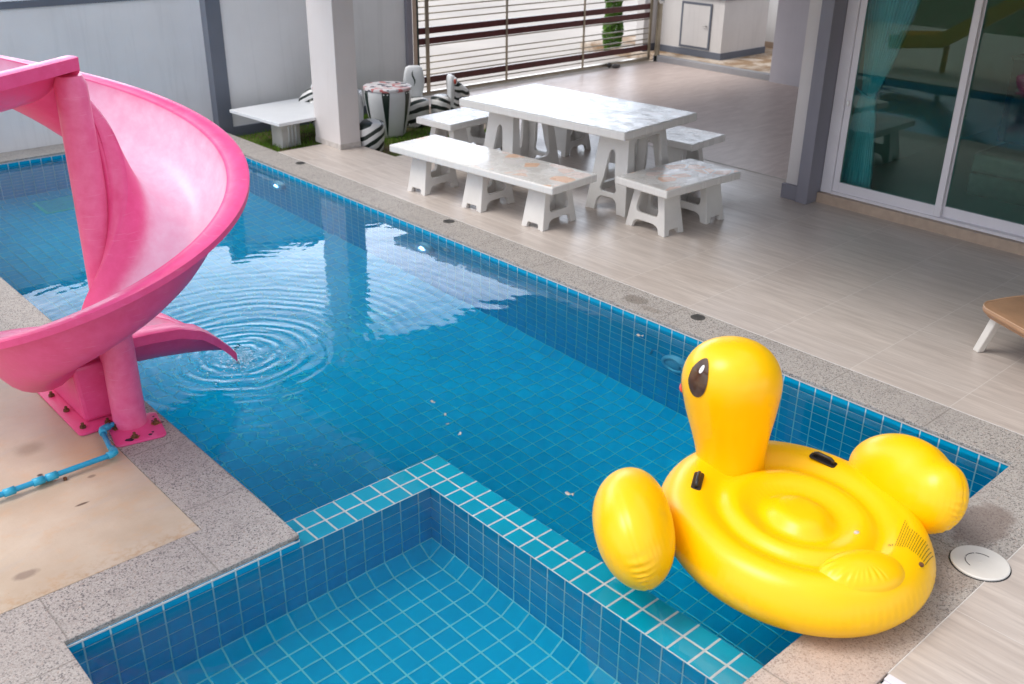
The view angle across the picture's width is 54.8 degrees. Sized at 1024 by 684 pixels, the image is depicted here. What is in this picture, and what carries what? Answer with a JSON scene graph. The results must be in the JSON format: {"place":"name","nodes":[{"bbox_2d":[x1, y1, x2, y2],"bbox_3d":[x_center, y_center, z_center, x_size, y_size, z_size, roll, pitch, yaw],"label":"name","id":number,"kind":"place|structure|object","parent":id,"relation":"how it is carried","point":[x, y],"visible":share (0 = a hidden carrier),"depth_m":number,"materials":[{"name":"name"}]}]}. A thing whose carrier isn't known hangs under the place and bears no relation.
{"place":"outdoors","nodes":[
{"label":"outdoors","id":0,"kind":"place"},
{"bbox_2d":[0,378,200,613],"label":"slide pad","id":1,"kind":"object","parent":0,"point":[81,524],"visible":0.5,"depth_m":4.45,"materials":[{"name":"beige paint"}]},
{"bbox_2d":[0,422,118,497],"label":"water pipe","id":2,"kind":"object","parent":1,"relation":"on","point":[112,452],"visible":0.98,"depth_m":4.68,"materials":[{"name":"blue plastic"}]},
{"bbox_2d":[236,113,485,156],"bbox_3d":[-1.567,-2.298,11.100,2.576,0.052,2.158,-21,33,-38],"label":"grass","id":3,"kind":"structure","parent":0,"point":[392,140],"depth_m":11.11,"materials":[{"name":"green plant"}]},
{"bbox_2d":[230,98,315,148],"bbox_3d":[-2.425,-2.354,10.824,0.940,0.367,0.900,23,33,39],"label":"lawn table","id":4,"kind":"object","parent":3,"relation":"on","point":[284,118],"visible":0.91,"depth_m":10.69,"materials":[{"name":"white stone"}]},
{"bbox_2d":[299,84,314,127],"bbox_3d":[-2.181,-2.671,11.221,0.479,0.606,0.289,0,25,-2],"label":"zebra chair","id":5,"kind":"object","parent":3,"relation":"on","point":[306,96],"visible":0.06,"depth_m":11.11,"materials":[{"name":"paint"}]},
{"bbox_2d":[358,89,384,151],"bbox_3d":[-1.589,-2.332,10.471,0.485,0.645,0.341,-7,26,-16],"label":"zebra chair","id":6,"kind":"object","parent":3,"relation":"on","point":[372,133],"visible":0.43,"depth_m":10.42,"materials":[{"name":"paint"}]},
{"bbox_2d":[363,81,411,137],"bbox_3d":[-1.402,-2.628,11.208,0.550,0.555,0.550,-21,33,-38],"label":"zebra drum table","id":7,"kind":"object","parent":3,"relation":"on","point":[388,103],"visible":0.86,"depth_m":11.01,"materials":[{"name":"white paint"}]},
{"bbox_2d":[403,65,428,127],"bbox_3d":[-1.184,-2.900,11.638,0.332,0.685,0.482,-13,29,-27],"label":"zebra chair","id":8,"kind":"object","parent":3,"relation":"on","point":[415,79],"visible":0.75,"depth_m":11.54,"materials":[{"name":"paint"}]},
{"bbox_2d":[430,74,469,113],"bbox_3d":[-0.735,-2.898,11.785,0.479,0.566,0.289,-6,26,-13],"label":"zebra chair","id":9,"kind":"object","parent":3,"relation":"on","point":[457,90],"visible":0.76,"depth_m":11.69,"materials":[{"name":"paint"}]},
{"bbox_2d":[0,154,1008,652],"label":"pool basin","id":10,"kind":"object","parent":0,"point":[294,546],"visible":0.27,"depth_m":5.40,"materials":[{"name":"blue tile"}]},
{"bbox_2d":[0,157,1003,683],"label":"pool water","id":11,"kind":"structure","parent":10,"relation":"in","point":[432,549],"depth_m":5.11,"materials":[{"name":"blue liquid"}]},
{"bbox_2d":[197,344,285,383],"bbox_3d":[-1.623,0.087,5.878,0.489,0.143,0.518,-21,33,-38],"label":"water splash","id":12,"kind":"object","parent":11,"relation":"on","point":[243,356],"visible":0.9,"depth_m":5.90,"materials":[{"name":"liquid"}]},
{"bbox_2d":[0,154,1009,647],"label":"grout line","id":13,"kind":"object","parent":10,"relation":"on","point":[298,540],"visible":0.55,"depth_m":5.09,"materials":[{"name":"grey concrete"}]},
{"bbox_2d":[0,132,1023,683],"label":"pool coping","id":14,"kind":"object","parent":10,"relation":"on","point":[234,520],"visible":0.74,"depth_m":4.45,"materials":[{"name":"stone"}]},
{"bbox_2d":[0,55,249,446],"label":"spiral slide","id":15,"kind":"object","parent":14,"relation":"on","point":[160,187],"visible":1,"depth_m":4.66,"materials":[{"name":"plastic"}]},
{"bbox_2d":[443,219,453,222],"bbox_3d":[-0.525,-1.001,8.197,0.096,0.008,0.096,-21,33,-38],"label":"coping drain","id":16,"kind":"object","parent":14,"relation":"on","point":[448,221],"visible":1,"depth_m":8.18,"materials":[{"name":"grey metal"}]},
{"bbox_2d":[691,314,704,319],"bbox_3d":[1.215,-0.162,6.461,0.096,0.008,0.096,-21,33,-38],"label":"coping drain","id":17,"kind":"object","parent":14,"relation":"on","point":[697,317],"visible":1,"depth_m":6.45,"materials":[{"name":"grey metal"}]},
{"bbox_2d":[592,336,968,637],"bbox_3d":[1.097,0.567,4.024,1.279,0.814,1.431,18,30,32],"label":"inflatable duck","id":18,"kind":"object","parent":14,"relation":"on","point":[739,511],"visible":1,"depth_m":3.98},
{"bbox_2d":[949,545,1011,581],"bbox_3d":[1.970,0.929,4.159,0.244,0.013,0.244,-7,26,-16],"label":"skimmer lid","id":19,"kind":"object","parent":14,"relation":"on","point":[979,563],"visible":1,"depth_m":4.15,"materials":[{"name":"white plastic"}]},
{"bbox_2d":[412,0,637,90],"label":"road","id":20,"kind":"structure","parent":0,"point":[495,42],"depth_m":17.83,"materials":[{"name":"concrete"}]},
{"bbox_2d":[0,0,233,152],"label":"boundary wall","id":21,"kind":"structure","parent":20,"relation":"on","point":[173,50],"depth_m":10.51,"materials":[{"name":"grey paint"}]},
{"bbox_2d":[220,0,413,135],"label":"boundary wall","id":22,"kind":"structure","parent":20,"relation":"on","point":[266,45],"depth_m":11.32,"materials":[{"name":"grey paint"}]},
{"bbox_2d":[602,0,623,50],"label":"hedge column","id":23,"kind":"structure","parent":20,"relation":"on","point":[607,28],"depth_m":16.16,"materials":[{"name":"green plant"}]},
{"bbox_2d":[635,0,657,51],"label":"yard wall","id":24,"kind":"structure","parent":20,"relation":"on","point":[642,23],"depth_m":15.76,"materials":[{"name":"beige paint"}]},
{"bbox_2d":[423,60,654,98],"bbox_3d":[0.497,-3.706,14.195,5.100,0.194,0.296,-21,33,-38],"label":"gate threshold","id":25,"kind":"object","parent":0,"point":[545,78],"visible":0.07,"depth_m":14.13,"materials":[{"name":"stone"}]},
{"bbox_2d":[412,0,419,65],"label":"gate post","id":26,"kind":"object","parent":25,"relation":"on","point":[415,31],"visible":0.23,"depth_m":12.34,"materials":[{"name":"grey metal"}]},
{"bbox_2d":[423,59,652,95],"bbox_3d":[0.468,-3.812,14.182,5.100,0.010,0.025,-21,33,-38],"label":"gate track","id":27,"kind":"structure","parent":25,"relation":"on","point":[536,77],"depth_m":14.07,"materials":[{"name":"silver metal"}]},
{"bbox_2d":[418,0,653,94],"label":"sliding gate","id":28,"kind":"structure","parent":27,"relation":"on","point":[427,40],"depth_m":13.66,"materials":[{"name":"silver metal"}]},
{"bbox_2d":[611,64,619,67],"bbox_3d":[1.565,-4.153,14.859,0.195,0.065,0.099,-21,33,-38],"label":"gate stop","id":29,"kind":"object","parent":25,"relation":"on","point":[615,65],"visible":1,"depth_m":14.81,"materials":[{"name":"grey metal"}]},
{"bbox_2d":[654,0,664,58],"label":"gate post","id":30,"kind":"object","parent":25,"relation":"on","point":[658,27],"visible":1,"depth_m":15.23,"materials":[{"name":"beige metal"}]},
{"bbox_2d":[428,61,798,178],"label":"carport floor","id":31,"kind":"structure","parent":0,"point":[751,119],"depth_m":12.77,"materials":[{"name":"tile"}]},
{"bbox_2d":[653,55,769,80],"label":"kerb","id":32,"kind":"structure","parent":31,"relation":"on","point":[716,67],"depth_m":14.70,"materials":[{"name":"grey paint"}]},
{"bbox_2d":[648,145,785,179],"bbox_3d":[1.687,-1.952,10.383,0.020,0.103,3.380,-21,33,-38],"label":"joint strip","id":33,"kind":"object","parent":31,"relation":"on","point":[739,168],"depth_m":9.78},
{"bbox_2d":[280,127,1023,683],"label":"terrace floor","id":34,"kind":"structure","parent":0,"point":[888,301],"depth_m":7.07,"materials":[{"name":"beige tile"}]},
{"bbox_2d":[306,0,360,149],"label":"roof pillar","id":35,"kind":"structure","parent":34,"relation":"on","point":[331,34],"depth_m":10.07,"materials":[{"name":"paint"}]},
{"bbox_2d":[416,107,501,149],"bbox_3d":[-0.458,-2.133,10.120,0.500,0.412,0.950,22,33,38],"label":"stone stool","id":36,"kind":"object","parent":34,"relation":"on","point":[465,124],"visible":0.46,"depth_m":9.90,"materials":[{"name":"stone"}]},
{"bbox_2d":[390,134,596,231],"bbox_3d":[-0.204,-1.383,8.538,1.930,0.412,0.565,22,33,38],"label":"stone bench","id":37,"kind":"object","parent":34,"relation":"on","point":[549,186],"visible":1,"depth_m":8.38,"materials":[{"name":"stone"}]},
{"bbox_2d":[459,83,696,216],"bbox_3d":[0.557,-1.758,8.940,1.880,0.762,1.050,22,33,38],"label":"stone table","id":38,"kind":"object","parent":34,"relation":"on","point":[626,131],"visible":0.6,"depth_m":8.62,"materials":[{"name":"stone"}]},
{"bbox_2d":[554,126,724,163],"bbox_3d":[1.118,-1.971,9.817,1.930,0.412,0.565,22,33,38],"label":"stone bench","id":39,"kind":"object","parent":34,"relation":"on","point":[683,143],"visible":0.33,"depth_m":9.38,"materials":[{"name":"stone"}]},
{"bbox_2d":[279,152,1023,674],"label":"grout joint","id":40,"kind":"object","parent":34,"relation":"on","point":[783,344],"visible":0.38,"depth_m":5.88,"materials":[{"name":"grey concrete"}]},
{"bbox_2d":[616,158,739,236],"bbox_3d":[1.364,-1.190,8.168,0.920,0.412,0.550,-20,32,-36],"label":"stone stool","id":41,"kind":"object","parent":34,"relation":"on","point":[673,186],"visible":1,"depth_m":8.04,"materials":[{"name":"stone"}]},
{"bbox_2d":[769,0,1023,255],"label":"house","id":42,"kind":"structure","parent":34,"relation":"on","point":[941,95],"depth_m":8.96,"materials":[{"name":"paint"}]},
{"bbox_2d":[841,0,921,188],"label":"curtain","id":43,"kind":"object","parent":42,"relation":"hanging from","point":[889,23],"visible":0.95,"depth_m":8.32,"materials":[{"name":"teal fabric"}]},
{"bbox_2d":[832,0,984,216],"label":"door leaf","id":44,"kind":"structure","parent":42,"relation":"in","point":[935,209],"depth_m":8.13,"materials":[{"name":"white metal"}]},
{"bbox_2d":[941,0,1023,236],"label":"door leaf","id":45,"kind":"structure","parent":42,"relation":"in","point":[954,213],"depth_m":7.80,"materials":[{"name":"white metal"}]},
{"bbox_2d":[973,295,1023,351],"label":"sun lounger","id":46,"kind":"object","parent":34,"relation":"on","point":[1007,312],"visible":1,"depth_m":5.86,"materials":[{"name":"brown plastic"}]},
{"bbox_2d":[580,35,772,72],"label":"side yard","id":47,"kind":"structure","parent":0,"point":[761,62],"depth_m":15.43,"materials":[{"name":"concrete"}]},
{"bbox_2d":[660,0,769,59],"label":"meter cabinet","id":48,"kind":"object","parent":47,"relation":"on","point":[719,29],"visible":0.92,"depth_m":15.32,"materials":[{"name":"beige paint"}]},
{"bbox_2d":[765,0,778,47],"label":"side wall","id":49,"kind":"structure","parent":47,"relation":"on","point":[771,23],"depth_m":16.22,"materials":[{"name":"grey paint"}]},
{"bbox_2d":[966,88,1023,206],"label":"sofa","id":50,"kind":"object","parent":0,"point":[997,173],"visible":1,"depth_m":8.60,"materials":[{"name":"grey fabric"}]},
{"bbox_2d":[997,54,1023,141],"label":"room cabinet","id":51,"kind":"object","parent":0,"point":[1016,81],"visible":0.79,"depth_m":10.30,"materials":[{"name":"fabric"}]},
{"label":"lower paving","id":52,"kind":"structure","parent":0,"visible":0},
{"bbox_2d":[882,674,905,683],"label":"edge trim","id":53,"kind":"structure","parent":52,"relation":"attached to","point":[889,679],"depth_m":3.54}
]}

